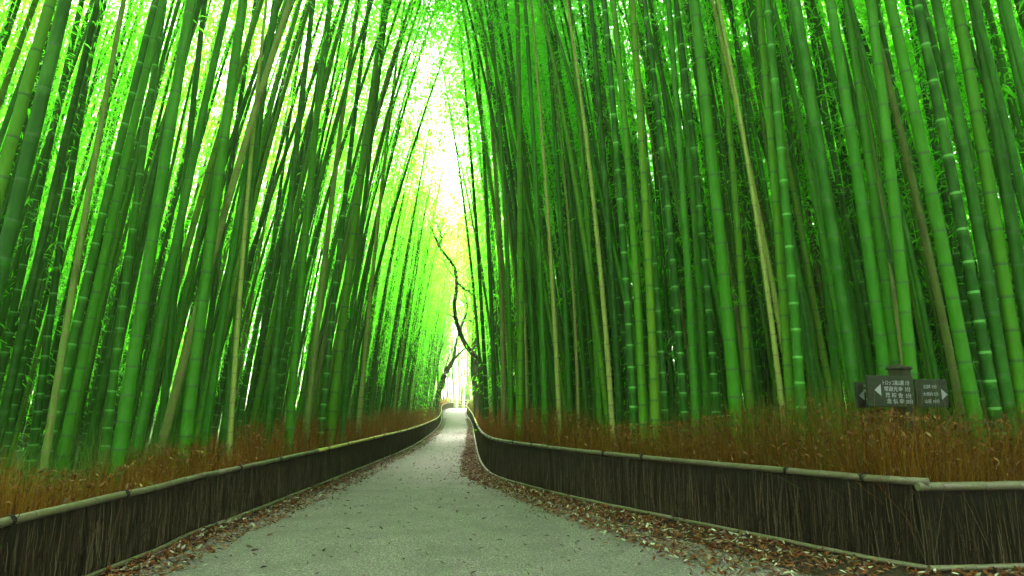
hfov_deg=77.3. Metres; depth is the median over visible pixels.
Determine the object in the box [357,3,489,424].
bamboo
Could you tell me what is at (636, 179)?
bamboo
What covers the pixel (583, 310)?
bamboo
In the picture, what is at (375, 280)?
bamboo
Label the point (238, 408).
bamboo
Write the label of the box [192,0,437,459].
bamboo
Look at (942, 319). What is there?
bamboo
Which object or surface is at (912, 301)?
bamboo
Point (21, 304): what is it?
bamboo
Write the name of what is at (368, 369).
bamboo
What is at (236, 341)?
bamboo
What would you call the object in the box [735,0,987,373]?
bamboo
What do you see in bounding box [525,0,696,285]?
bamboo
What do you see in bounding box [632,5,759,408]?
bamboo
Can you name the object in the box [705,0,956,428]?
bamboo
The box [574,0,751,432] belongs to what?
bamboo
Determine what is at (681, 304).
bamboo
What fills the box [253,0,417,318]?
bamboo
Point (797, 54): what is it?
bamboo
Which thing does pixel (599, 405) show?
bamboo
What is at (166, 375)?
bamboo
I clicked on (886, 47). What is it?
bamboo
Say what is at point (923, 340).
bamboo
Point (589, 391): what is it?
bamboo
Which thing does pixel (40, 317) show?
bamboo
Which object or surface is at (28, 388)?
bamboo
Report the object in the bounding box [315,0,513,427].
bamboo
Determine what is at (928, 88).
bamboo
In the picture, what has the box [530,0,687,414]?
bamboo
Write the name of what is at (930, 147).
bamboo
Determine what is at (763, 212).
bamboo
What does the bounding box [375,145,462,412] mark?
bamboo
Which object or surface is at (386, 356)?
bamboo
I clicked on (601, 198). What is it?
bamboo
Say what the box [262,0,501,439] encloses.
bamboo
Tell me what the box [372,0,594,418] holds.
bamboo
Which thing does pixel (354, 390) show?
bamboo
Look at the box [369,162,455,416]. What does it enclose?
bamboo
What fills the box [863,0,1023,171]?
bamboo
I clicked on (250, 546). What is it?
fallen leaves
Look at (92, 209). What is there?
bamboo
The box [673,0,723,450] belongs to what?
bamboo
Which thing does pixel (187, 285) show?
bamboo
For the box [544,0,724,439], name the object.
bamboo
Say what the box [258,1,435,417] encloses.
bamboo
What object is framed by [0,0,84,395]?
bamboo
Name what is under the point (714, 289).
bamboo
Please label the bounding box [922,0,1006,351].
bamboo
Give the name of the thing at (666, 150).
bamboo
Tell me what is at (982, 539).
brushwood fence
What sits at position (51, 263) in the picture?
bamboo
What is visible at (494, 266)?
bamboo
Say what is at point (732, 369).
bamboo
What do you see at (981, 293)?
bamboo
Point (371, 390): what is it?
bamboo
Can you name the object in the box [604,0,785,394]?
bamboo
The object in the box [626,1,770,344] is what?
bamboo
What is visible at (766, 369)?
bamboo
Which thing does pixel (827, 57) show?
bamboo
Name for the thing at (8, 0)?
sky
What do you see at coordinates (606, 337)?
bamboo
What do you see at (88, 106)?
bamboo
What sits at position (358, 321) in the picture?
bamboo
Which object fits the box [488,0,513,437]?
bamboo
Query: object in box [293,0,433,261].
bamboo
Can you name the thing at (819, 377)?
bamboo
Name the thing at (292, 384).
bamboo
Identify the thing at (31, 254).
bamboo
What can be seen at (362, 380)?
bamboo
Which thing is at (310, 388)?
bamboo
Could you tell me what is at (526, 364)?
bamboo
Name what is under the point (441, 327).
bamboo
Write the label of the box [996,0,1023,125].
bamboo
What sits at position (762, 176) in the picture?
bamboo
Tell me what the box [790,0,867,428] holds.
bamboo
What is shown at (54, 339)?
bamboo
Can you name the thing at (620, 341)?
bamboo
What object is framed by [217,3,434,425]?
bamboo
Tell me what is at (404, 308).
bamboo
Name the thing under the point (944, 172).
bamboo
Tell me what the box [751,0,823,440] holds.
bamboo
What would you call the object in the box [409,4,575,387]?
bamboo
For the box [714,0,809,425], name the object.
bamboo
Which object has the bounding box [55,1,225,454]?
bamboo
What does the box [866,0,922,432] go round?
bamboo
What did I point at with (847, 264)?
bamboo
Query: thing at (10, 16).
bamboo thicket
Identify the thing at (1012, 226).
bamboo
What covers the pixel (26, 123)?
bamboo
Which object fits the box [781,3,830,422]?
bamboo
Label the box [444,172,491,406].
bamboo
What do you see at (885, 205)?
bamboo
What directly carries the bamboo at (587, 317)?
on the ground at (21, 455)
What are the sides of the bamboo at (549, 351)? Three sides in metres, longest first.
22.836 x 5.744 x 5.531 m
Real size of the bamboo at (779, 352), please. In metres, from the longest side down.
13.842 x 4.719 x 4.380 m
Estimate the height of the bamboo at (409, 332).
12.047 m
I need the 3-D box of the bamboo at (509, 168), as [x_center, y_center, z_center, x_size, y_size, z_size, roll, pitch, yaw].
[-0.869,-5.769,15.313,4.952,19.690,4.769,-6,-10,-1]
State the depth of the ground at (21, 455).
16.86 m
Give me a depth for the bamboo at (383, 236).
23.94 m
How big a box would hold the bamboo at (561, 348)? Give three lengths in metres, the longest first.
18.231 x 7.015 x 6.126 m
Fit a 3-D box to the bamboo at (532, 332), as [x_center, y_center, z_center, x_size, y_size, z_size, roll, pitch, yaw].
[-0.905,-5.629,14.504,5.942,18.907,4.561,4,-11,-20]
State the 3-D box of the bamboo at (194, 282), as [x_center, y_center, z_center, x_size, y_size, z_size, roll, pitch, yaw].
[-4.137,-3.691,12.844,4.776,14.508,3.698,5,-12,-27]
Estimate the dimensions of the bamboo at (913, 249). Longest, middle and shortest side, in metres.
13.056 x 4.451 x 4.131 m
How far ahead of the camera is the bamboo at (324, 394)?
12.60 m
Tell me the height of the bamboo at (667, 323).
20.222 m
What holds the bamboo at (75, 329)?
on the ground at (21, 455)
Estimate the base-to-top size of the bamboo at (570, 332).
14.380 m
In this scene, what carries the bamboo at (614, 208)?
on the ground at (21, 455)
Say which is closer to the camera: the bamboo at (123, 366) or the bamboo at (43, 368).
the bamboo at (43, 368)
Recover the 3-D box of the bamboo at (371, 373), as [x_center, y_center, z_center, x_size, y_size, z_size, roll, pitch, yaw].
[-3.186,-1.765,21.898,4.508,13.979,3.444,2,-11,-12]
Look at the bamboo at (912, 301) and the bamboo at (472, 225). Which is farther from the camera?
the bamboo at (472, 225)
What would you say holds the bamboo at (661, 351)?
on the ground at (21, 455)
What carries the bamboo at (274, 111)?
on the ground at (21, 455)
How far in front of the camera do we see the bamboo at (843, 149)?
11.69 m
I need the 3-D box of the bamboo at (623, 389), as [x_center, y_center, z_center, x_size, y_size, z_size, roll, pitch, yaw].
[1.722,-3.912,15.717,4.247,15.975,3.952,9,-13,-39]
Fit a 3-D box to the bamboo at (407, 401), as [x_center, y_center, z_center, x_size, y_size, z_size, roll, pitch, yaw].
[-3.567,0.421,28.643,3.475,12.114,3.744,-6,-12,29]
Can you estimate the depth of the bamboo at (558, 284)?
18.00 m
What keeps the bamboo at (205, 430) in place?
on the ground at (21, 455)
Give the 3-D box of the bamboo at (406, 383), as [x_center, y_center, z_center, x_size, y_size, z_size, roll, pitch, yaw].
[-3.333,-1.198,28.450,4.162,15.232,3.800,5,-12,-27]
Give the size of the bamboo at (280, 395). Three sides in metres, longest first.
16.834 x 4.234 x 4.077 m
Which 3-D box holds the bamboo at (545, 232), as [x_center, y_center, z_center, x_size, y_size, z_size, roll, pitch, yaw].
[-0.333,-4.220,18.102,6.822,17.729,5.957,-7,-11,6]
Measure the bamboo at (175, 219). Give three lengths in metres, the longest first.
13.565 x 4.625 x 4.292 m
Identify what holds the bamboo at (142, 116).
on the ground at (21, 455)
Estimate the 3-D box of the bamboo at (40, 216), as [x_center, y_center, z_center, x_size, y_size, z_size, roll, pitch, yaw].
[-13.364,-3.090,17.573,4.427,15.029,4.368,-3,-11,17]
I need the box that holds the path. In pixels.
[132,408,810,575]
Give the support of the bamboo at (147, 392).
on the ground at (21, 455)
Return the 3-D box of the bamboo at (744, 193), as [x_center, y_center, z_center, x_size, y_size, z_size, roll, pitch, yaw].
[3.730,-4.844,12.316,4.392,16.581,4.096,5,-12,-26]
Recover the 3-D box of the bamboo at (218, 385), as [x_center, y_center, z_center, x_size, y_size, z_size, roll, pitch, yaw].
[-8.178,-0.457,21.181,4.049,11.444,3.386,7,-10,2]
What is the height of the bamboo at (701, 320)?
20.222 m
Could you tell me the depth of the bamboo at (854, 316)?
8.69 m
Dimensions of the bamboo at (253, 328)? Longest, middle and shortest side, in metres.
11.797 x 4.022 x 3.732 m
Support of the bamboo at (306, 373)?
on the ground at (21, 455)
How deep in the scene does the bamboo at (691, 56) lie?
11.64 m
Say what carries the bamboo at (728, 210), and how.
on the ground at (21, 455)
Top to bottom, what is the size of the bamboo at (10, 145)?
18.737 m
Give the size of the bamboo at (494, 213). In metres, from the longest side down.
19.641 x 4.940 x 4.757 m
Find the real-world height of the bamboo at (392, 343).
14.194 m
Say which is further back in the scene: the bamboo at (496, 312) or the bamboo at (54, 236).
the bamboo at (496, 312)
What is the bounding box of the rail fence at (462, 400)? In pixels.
[453,399,471,407]
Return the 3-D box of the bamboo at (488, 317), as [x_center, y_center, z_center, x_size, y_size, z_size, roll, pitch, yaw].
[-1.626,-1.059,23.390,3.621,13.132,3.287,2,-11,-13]
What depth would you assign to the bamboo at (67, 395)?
11.00 m
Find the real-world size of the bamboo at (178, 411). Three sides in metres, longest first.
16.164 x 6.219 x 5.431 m
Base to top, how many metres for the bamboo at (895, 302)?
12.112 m
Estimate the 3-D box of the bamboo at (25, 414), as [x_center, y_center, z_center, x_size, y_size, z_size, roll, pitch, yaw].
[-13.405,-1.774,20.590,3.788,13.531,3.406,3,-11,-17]
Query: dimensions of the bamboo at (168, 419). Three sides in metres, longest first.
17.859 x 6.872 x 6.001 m
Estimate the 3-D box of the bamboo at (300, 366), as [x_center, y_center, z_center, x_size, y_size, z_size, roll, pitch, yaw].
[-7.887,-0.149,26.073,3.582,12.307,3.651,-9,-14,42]
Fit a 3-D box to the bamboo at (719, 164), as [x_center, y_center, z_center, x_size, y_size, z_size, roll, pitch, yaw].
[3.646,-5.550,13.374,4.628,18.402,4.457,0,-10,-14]
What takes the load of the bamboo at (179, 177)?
on the ground at (21, 455)
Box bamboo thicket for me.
[0,0,1023,455]
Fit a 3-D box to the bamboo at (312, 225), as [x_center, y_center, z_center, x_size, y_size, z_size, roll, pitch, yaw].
[-4.662,-2.637,18.460,4.730,14.458,3.647,1,-10,-6]
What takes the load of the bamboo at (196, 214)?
on the ground at (21, 455)
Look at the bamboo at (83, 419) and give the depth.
21.13 m
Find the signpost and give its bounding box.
[854,364,948,466]
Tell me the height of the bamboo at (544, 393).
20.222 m
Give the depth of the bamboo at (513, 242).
16.13 m
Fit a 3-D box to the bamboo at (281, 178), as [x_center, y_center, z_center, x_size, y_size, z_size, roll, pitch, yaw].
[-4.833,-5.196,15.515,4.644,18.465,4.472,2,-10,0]
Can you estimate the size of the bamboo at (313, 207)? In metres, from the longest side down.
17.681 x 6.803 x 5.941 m
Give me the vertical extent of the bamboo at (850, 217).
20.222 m
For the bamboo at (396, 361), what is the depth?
24.41 m
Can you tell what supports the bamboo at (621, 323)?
on the ground at (21, 455)
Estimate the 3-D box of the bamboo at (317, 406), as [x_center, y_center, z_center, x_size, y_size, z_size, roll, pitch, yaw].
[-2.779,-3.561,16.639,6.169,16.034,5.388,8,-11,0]
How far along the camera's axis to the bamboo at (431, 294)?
32.76 m
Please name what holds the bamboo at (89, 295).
on the ground at (21, 455)
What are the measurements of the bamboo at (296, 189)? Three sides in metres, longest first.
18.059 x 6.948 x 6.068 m
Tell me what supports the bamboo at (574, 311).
on the ground at (21, 455)
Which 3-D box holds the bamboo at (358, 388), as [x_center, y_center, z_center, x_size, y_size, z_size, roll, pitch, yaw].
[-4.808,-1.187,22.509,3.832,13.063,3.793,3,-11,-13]
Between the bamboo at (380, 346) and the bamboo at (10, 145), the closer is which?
the bamboo at (10, 145)
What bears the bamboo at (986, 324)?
on the ground at (21, 455)
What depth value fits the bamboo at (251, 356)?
12.99 m
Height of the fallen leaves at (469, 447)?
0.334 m
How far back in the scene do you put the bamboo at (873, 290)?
7.01 m
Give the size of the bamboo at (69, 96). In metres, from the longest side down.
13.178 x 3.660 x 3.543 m
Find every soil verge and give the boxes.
[99,409,446,575]
[465,412,1023,575]
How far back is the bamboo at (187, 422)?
8.16 m
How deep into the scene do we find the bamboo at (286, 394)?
19.29 m
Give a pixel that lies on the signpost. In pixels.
(883, 391)
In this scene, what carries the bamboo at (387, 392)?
on the ground at (21, 455)
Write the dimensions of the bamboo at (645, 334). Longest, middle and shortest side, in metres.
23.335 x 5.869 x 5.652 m
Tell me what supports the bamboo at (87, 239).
on the ground at (21, 455)
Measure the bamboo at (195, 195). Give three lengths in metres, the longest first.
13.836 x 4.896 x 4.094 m
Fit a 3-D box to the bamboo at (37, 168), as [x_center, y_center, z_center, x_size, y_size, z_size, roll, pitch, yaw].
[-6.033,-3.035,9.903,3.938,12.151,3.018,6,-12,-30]
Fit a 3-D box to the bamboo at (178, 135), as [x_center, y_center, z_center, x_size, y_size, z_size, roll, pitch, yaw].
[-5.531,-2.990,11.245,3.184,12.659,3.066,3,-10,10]
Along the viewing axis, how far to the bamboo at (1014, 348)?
6.81 m
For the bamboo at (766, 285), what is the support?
on the ground at (21, 455)
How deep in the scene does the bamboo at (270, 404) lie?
10.26 m
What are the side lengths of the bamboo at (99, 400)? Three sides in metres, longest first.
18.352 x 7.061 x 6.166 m
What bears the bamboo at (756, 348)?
on the ground at (21, 455)
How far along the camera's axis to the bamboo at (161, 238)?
16.70 m
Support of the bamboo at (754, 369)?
on the ground at (21, 455)
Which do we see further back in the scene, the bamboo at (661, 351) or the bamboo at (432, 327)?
the bamboo at (432, 327)
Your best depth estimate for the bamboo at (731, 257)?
10.73 m
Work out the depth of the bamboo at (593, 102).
14.62 m
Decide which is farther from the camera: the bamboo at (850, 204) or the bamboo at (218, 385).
the bamboo at (218, 385)
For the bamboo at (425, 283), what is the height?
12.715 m
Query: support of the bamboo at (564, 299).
on the ground at (21, 455)
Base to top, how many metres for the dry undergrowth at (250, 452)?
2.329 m
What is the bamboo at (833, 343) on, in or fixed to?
on the ground at (21, 455)
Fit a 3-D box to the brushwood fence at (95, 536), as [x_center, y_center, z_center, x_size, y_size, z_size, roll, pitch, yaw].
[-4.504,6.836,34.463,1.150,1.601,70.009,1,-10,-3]
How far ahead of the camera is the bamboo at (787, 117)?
10.69 m
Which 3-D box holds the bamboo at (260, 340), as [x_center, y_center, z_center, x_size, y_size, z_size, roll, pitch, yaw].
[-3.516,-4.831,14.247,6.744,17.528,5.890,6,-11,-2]
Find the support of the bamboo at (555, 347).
on the ground at (21, 455)
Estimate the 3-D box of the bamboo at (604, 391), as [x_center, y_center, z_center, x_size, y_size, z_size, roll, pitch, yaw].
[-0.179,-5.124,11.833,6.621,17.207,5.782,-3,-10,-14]
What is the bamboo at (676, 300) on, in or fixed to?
on the ground at (21, 455)
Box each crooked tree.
[425,216,483,420]
[432,291,469,411]
[458,250,488,418]
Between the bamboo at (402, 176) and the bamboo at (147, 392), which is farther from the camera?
the bamboo at (402, 176)
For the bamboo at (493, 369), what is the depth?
15.92 m
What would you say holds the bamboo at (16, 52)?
on the ground at (21, 455)
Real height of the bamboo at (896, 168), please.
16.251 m
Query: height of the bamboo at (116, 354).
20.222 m
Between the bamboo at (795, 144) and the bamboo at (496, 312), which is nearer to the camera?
the bamboo at (795, 144)
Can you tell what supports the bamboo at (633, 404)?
on the ground at (21, 455)
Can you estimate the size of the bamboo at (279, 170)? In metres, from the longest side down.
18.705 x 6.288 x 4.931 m
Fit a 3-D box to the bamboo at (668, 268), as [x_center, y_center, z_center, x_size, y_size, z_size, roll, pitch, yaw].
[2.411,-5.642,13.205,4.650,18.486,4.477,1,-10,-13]
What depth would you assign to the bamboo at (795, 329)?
7.67 m
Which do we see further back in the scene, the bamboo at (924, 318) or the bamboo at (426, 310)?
the bamboo at (426, 310)
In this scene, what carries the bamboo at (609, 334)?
on the ground at (21, 455)
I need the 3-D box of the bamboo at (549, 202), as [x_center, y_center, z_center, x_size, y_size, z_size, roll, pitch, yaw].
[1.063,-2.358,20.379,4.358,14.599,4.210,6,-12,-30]
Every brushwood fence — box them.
[0,403,453,575]
[466,405,944,571]
[899,481,1023,571]
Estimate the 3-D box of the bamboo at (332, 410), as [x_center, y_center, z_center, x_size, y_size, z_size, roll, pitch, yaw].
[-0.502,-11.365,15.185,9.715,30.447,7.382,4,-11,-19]
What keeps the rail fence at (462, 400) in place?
on the path
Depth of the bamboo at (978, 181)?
8.78 m
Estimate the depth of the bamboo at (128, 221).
11.48 m
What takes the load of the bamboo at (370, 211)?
on the ground at (21, 455)
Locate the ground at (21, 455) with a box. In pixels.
[8,406,463,493]
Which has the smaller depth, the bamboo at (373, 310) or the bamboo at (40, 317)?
the bamboo at (40, 317)
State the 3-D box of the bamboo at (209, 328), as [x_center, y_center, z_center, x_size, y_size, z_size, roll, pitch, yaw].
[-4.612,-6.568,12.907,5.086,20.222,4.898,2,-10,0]
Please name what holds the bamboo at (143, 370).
on the ground at (21, 455)
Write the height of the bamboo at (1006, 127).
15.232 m
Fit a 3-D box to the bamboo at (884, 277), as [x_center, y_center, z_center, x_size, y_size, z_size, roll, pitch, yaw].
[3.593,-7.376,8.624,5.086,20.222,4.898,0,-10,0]
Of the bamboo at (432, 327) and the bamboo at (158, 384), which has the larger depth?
the bamboo at (432, 327)
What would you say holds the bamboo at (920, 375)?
on the ground at (21, 455)
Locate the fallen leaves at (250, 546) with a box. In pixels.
[152,431,913,575]
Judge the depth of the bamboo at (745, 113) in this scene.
10.10 m
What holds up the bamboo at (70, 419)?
on the ground at (21, 455)
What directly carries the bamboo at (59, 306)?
on the ground at (21, 455)
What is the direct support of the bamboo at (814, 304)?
on the ground at (21, 455)
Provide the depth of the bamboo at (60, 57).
14.60 m
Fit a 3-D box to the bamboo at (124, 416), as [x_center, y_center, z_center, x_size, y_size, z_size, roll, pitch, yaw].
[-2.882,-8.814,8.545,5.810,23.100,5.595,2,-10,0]
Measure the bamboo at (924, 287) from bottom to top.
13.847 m
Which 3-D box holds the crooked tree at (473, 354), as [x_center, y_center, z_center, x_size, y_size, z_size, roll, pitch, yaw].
[-2.288,1.567,26.805,2.021,9.409,3.570,-6,-12,31]
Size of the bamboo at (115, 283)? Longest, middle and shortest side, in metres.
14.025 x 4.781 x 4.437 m
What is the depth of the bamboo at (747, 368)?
9.28 m
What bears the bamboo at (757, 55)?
on the ground at (21, 455)
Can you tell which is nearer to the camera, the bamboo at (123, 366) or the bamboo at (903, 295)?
the bamboo at (903, 295)
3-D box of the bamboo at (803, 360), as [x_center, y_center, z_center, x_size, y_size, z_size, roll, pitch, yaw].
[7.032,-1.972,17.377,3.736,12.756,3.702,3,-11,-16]
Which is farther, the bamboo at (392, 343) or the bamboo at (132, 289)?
the bamboo at (392, 343)
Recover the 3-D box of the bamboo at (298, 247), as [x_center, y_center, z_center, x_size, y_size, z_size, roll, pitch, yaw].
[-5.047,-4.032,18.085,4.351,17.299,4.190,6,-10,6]
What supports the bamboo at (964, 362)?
on the ground at (21, 455)
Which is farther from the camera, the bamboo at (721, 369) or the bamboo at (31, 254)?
the bamboo at (31, 254)
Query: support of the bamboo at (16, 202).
on the ground at (21, 455)
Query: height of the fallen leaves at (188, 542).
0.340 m
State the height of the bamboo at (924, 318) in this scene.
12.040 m
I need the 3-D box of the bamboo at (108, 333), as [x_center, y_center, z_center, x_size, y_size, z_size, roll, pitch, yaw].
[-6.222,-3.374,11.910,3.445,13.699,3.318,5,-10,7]
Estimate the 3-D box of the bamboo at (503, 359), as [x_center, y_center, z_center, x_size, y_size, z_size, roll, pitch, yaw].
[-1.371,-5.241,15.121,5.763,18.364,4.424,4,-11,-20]
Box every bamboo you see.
[0,0,38,108]
[0,0,56,210]
[0,0,72,308]
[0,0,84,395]
[0,0,101,456]
[0,0,107,483]
[0,0,166,396]
[0,0,176,299]
[0,0,177,271]
[0,0,184,341]
[0,1,107,399]
[1,1,187,229]
[3,0,227,489]
[3,1,145,307]
[4,0,185,253]
[4,1,212,371]
[10,0,211,445]
[11,0,210,464]
[13,0,206,468]
[13,1,145,459]
[16,48,148,449]
[20,82,118,446]
[23,17,115,292]
[24,0,103,489]
[28,71,128,441]
[33,0,158,486]
[35,22,179,274]
[37,0,125,494]
[38,0,233,457]
[46,0,208,442]
[48,0,277,475]
[50,0,280,481]
[51,0,166,485]
[51,1,217,434]
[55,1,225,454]
[64,0,180,487]
[68,1,224,480]
[75,0,267,473]
[77,18,216,445]
[78,0,202,487]
[90,0,201,479]
[98,0,167,479]
[101,0,266,257]
[105,0,195,492]
[108,1,270,442]
[109,0,335,460]
[111,0,286,388]
[113,24,231,422]
[117,0,303,367]
[125,38,233,342]
[126,0,231,474]
[127,0,263,460]
[127,0,377,456]
[128,0,302,227]
[143,0,314,452]
[144,0,427,447]
[146,0,415,459]
[148,0,405,465]
[153,0,293,468]
[155,0,207,448]
[168,0,412,456]
[174,0,247,478]
[189,13,312,371]
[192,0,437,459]
[194,0,256,428]
[196,0,280,470]
[198,0,392,387]
[206,0,364,466]
[209,0,434,448]
[212,126,338,417]
[215,0,418,266]
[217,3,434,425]
[219,0,274,459]
[221,0,413,354]
[221,0,434,448]
[222,0,464,346]
[233,8,389,435]
[235,0,376,400]
[237,156,305,405]
[239,0,451,444]
[247,0,457,434]
[248,0,378,419]
[248,0,488,442]
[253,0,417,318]
[255,0,506,443]
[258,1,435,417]
[262,0,315,458]
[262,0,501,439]
[268,2,409,306]
[273,0,418,438]
[273,4,431,424]
[279,16,400,431]
[283,0,333,455]
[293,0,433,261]
[295,0,498,426]
[296,157,344,398]
[300,0,503,421]
[302,0,359,448]
[310,0,522,426]
[312,0,500,428]
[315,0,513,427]
[316,0,369,447]
[324,0,389,445]
[327,3,491,403]
[331,4,523,428]
[334,130,422,421]
[335,86,432,420]
[335,169,409,422]
[337,2,469,417]
[338,8,442,443]
[341,2,457,378]
[344,0,524,404]
[346,0,481,436]
[347,1,483,412]
[356,115,436,347]
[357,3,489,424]
[359,0,586,423]
[359,119,456,413]
[361,123,443,424]
[363,121,446,403]
[364,49,481,421]
[369,104,474,420]
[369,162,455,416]
[370,61,467,415]
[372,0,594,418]
[374,190,425,424]
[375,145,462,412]
[378,219,426,416]
[379,175,448,409]
[380,136,455,417]
[381,0,527,417]
[385,22,507,406]
[388,0,577,422]
[390,210,447,408]
[392,1,521,429]
[392,5,568,407]
[392,171,474,411]
[395,109,479,413]
[395,238,451,410]
[396,1,538,428]
[396,1,577,421]
[398,166,461,410]
[399,170,460,411]
[403,0,538,412]
[404,0,598,347]
[407,0,531,436]
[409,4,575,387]
[410,191,472,412]
[414,62,503,406]
[419,215,467,413]
[419,233,459,408]
[421,42,508,375]
[422,1,597,354]
[424,106,500,412]
[425,200,464,406]
[429,226,471,407]
[434,0,618,382]
[435,117,512,390]
[442,0,564,444]
[443,0,566,422]
[444,0,635,437]
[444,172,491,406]
[446,0,575,428]
[446,1,627,319]
[448,0,631,434]
[451,3,592,425]
[453,0,633,397]
[463,3,592,409]
[467,10,595,440]
[473,0,649,422]
[473,2,631,430]
[476,2,565,281]
[480,35,587,425]
[486,0,618,449]
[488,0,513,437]
[488,7,593,426]
[494,0,556,429]
[500,0,647,385]
[501,1,648,427]
[503,0,554,422]
[503,0,660,429]
[503,0,687,355]
[515,0,523,440]
[523,0,548,441]
[524,6,722,210]
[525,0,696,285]
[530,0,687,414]
[534,0,609,445]
[539,0,689,269]
[543,0,573,435]
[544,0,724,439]
[549,0,711,414]
[550,0,588,425]
[556,0,715,380]
[568,0,603,433]
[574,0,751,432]
[579,0,730,446]
[579,2,625,334]
[587,0,759,436]
[588,0,624,436]
[589,0,746,413]
[596,1,649,396]
[597,0,778,456]
[599,0,804,430]
[601,0,639,449]
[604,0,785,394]
[609,2,777,420]
[610,0,648,452]
[612,0,763,379]
[612,0,834,287]
[614,5,805,427]
[622,0,788,429]
[625,0,805,338]
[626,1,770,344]
[628,0,669,441]
[628,1,803,314]
[629,0,660,456]
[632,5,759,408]
[636,7,682,451]
[637,0,827,428]
[638,0,745,421]
[639,13,676,432]
[642,0,689,451]
[645,1,844,392]
[648,0,702,405]
[666,0,701,459]
[666,0,907,295]
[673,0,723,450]
[674,10,711,439]
[679,3,740,324]
[689,0,745,461]
[692,0,878,442]
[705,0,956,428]
[707,0,795,409]
[707,0,1003,439]
[712,0,788,445]
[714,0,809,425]
[715,0,754,440]
[717,36,839,433]
[724,0,944,321]
[725,0,794,392]
[725,0,884,374]
[728,0,781,433]
[730,2,902,220]
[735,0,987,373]
[746,0,816,430]
[746,0,1019,452]
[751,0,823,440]
[755,0,796,446]
[763,0,810,458]
[766,42,833,424]
[771,0,850,415]
[772,14,826,439]
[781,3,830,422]
[783,1,965,423]
[786,0,868,412]
[788,0,1023,354]
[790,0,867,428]
[802,85,843,436]
[804,0,1008,196]
[808,47,877,373]
[810,0,877,266]
[812,0,926,374]
[813,0,959,441]
[815,1,875,374]
[817,0,1001,265]
[823,0,1016,423]
[825,0,893,430]
[832,0,1009,447]
[832,192,871,408]
[841,0,1002,368]
[842,0,900,364]
[842,1,893,261]
[848,0,950,446]
[856,35,938,424]
[859,57,936,426]
[861,3,935,428]
[863,0,902,364]
[863,0,1022,264]
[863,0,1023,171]
[865,0,969,450]
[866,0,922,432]
[876,0,964,464]
[884,0,988,468]
[885,15,1014,285]
[886,1,1021,321]
[887,9,1019,316]
[911,0,1014,480]
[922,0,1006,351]
[930,0,1023,477]
[948,1,1023,223]
[950,0,1023,440]
[968,0,1023,348]
[970,0,1023,217]
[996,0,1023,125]
[1000,0,1023,92]
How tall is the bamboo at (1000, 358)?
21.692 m
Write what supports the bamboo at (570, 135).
on the ground at (21, 455)
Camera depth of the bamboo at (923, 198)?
10.98 m
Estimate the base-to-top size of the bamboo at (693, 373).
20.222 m
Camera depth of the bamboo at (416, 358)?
30.72 m
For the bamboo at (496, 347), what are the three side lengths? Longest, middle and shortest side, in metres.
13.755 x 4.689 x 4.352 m
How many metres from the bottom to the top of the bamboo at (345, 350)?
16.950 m
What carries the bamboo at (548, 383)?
on the ground at (21, 455)
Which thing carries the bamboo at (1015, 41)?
on the ground at (21, 455)
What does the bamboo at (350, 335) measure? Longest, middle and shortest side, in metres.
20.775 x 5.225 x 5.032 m
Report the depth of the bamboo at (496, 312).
22.75 m
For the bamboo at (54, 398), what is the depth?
6.95 m
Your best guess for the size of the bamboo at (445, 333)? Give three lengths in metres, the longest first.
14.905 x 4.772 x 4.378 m
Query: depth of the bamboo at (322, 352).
14.22 m
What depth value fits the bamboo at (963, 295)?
9.82 m
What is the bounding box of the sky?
[1,0,995,404]
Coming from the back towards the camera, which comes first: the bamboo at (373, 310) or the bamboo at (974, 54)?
the bamboo at (373, 310)
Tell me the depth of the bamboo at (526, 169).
15.36 m
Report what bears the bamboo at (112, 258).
on the ground at (21, 455)
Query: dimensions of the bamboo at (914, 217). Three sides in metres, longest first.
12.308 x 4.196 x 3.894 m
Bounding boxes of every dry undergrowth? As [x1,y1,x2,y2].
[0,397,452,517]
[467,375,1023,527]
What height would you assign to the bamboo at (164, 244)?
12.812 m
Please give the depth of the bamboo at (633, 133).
16.03 m
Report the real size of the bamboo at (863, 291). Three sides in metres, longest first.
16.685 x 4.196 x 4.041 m
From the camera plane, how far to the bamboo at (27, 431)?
20.26 m
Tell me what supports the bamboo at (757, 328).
on the ground at (21, 455)
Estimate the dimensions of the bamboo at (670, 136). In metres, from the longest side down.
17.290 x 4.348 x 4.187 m
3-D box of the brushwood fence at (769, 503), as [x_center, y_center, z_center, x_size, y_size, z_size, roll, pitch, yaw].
[-1.705,6.882,34.788,2.997,1.628,61.141,1,-10,-7]
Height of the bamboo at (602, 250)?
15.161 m
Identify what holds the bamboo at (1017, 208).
on the ground at (21, 455)
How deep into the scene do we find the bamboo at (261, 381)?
11.93 m
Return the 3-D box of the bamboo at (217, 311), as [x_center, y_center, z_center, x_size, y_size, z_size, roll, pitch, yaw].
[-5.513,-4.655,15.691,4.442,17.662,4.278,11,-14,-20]
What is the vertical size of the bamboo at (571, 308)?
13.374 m
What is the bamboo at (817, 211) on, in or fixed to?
on the ground at (21, 455)
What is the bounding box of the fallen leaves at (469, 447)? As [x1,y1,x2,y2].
[451,419,1023,575]
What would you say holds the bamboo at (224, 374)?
on the ground at (21, 455)
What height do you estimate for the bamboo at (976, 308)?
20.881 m
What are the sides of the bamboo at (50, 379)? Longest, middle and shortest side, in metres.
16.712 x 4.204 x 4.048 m
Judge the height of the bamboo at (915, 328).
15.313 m
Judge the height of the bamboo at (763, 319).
14.337 m
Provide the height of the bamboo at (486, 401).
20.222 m
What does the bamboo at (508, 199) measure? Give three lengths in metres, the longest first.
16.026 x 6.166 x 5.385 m
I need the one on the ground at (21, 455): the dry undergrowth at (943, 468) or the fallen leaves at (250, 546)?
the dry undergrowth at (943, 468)
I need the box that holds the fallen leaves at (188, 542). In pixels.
[100,418,448,575]
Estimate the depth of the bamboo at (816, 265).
11.98 m

